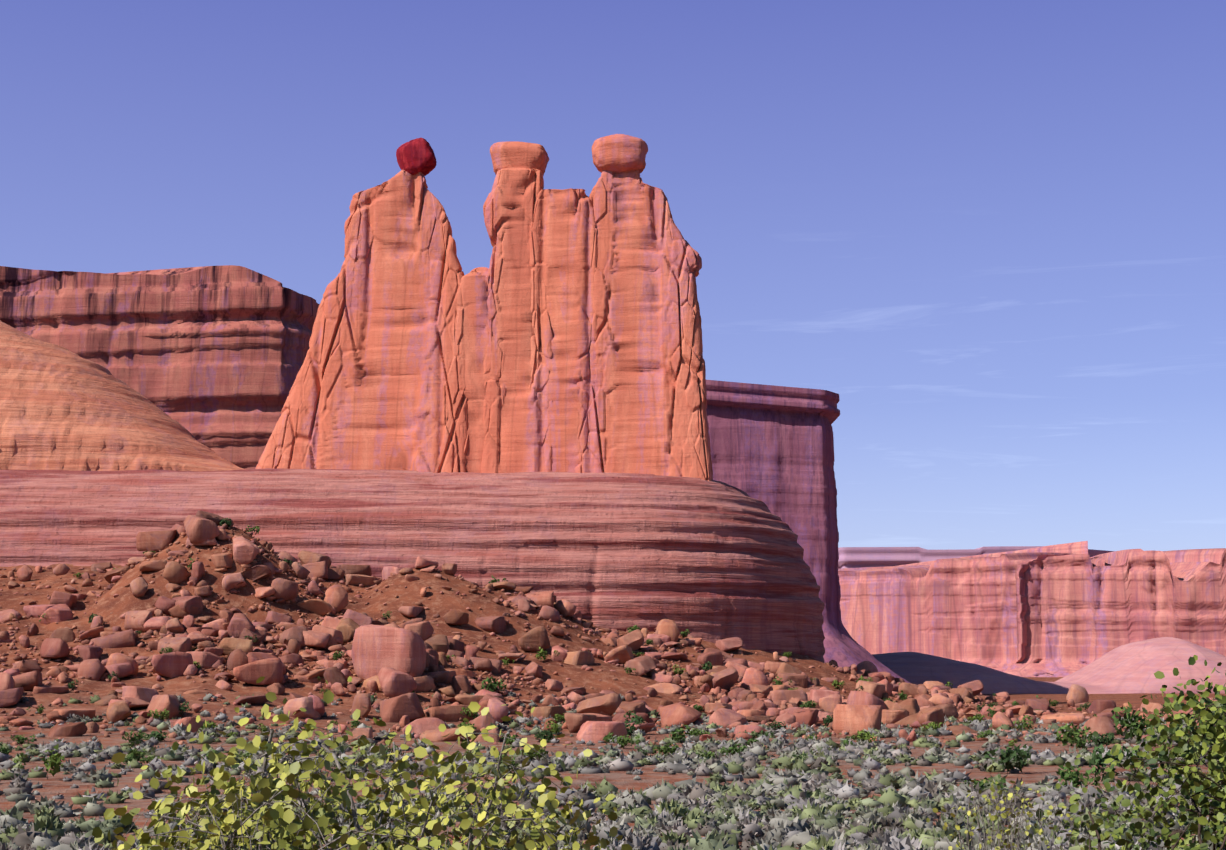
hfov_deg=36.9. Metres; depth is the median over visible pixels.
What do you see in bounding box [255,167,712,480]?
three gossips tower
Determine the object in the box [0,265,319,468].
cliff
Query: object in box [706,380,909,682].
butte
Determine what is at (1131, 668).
dome
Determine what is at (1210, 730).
bush
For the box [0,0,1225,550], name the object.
sky
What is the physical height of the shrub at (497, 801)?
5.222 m
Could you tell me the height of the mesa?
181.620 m
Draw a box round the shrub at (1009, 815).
[907,758,1108,849]
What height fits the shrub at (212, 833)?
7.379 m
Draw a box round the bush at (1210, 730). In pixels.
[1036,655,1225,849]
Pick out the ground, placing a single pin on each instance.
(244, 599)
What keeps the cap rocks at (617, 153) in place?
on the three gossips tower
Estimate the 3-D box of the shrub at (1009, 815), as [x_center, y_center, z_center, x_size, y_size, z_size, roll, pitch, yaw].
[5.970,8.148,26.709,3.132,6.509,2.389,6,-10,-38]
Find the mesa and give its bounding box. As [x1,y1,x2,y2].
[838,546,1113,568]
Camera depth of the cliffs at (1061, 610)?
1588.94 m
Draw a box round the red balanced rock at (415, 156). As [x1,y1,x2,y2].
[396,138,436,175]
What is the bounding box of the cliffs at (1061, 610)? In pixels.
[838,541,1225,676]
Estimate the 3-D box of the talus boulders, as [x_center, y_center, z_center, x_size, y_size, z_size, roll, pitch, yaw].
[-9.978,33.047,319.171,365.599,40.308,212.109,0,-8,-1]
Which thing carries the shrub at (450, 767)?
on the ground
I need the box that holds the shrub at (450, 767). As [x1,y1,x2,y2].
[92,676,632,849]
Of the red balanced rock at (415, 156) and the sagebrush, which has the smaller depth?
the sagebrush
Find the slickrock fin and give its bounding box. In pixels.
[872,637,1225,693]
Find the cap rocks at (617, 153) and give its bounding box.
[490,134,647,175]
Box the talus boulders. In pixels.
[0,510,1216,746]
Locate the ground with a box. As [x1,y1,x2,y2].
[0,525,1225,849]
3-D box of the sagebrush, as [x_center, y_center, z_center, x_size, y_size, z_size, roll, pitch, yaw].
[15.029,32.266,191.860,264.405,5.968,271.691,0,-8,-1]
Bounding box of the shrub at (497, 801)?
[391,770,595,849]
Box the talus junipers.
[0,518,1225,789]
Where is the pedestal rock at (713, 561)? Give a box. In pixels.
[0,468,824,662]
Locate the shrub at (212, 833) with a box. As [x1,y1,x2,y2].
[107,735,515,849]
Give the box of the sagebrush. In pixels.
[0,692,1225,849]
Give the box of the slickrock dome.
[0,320,242,470]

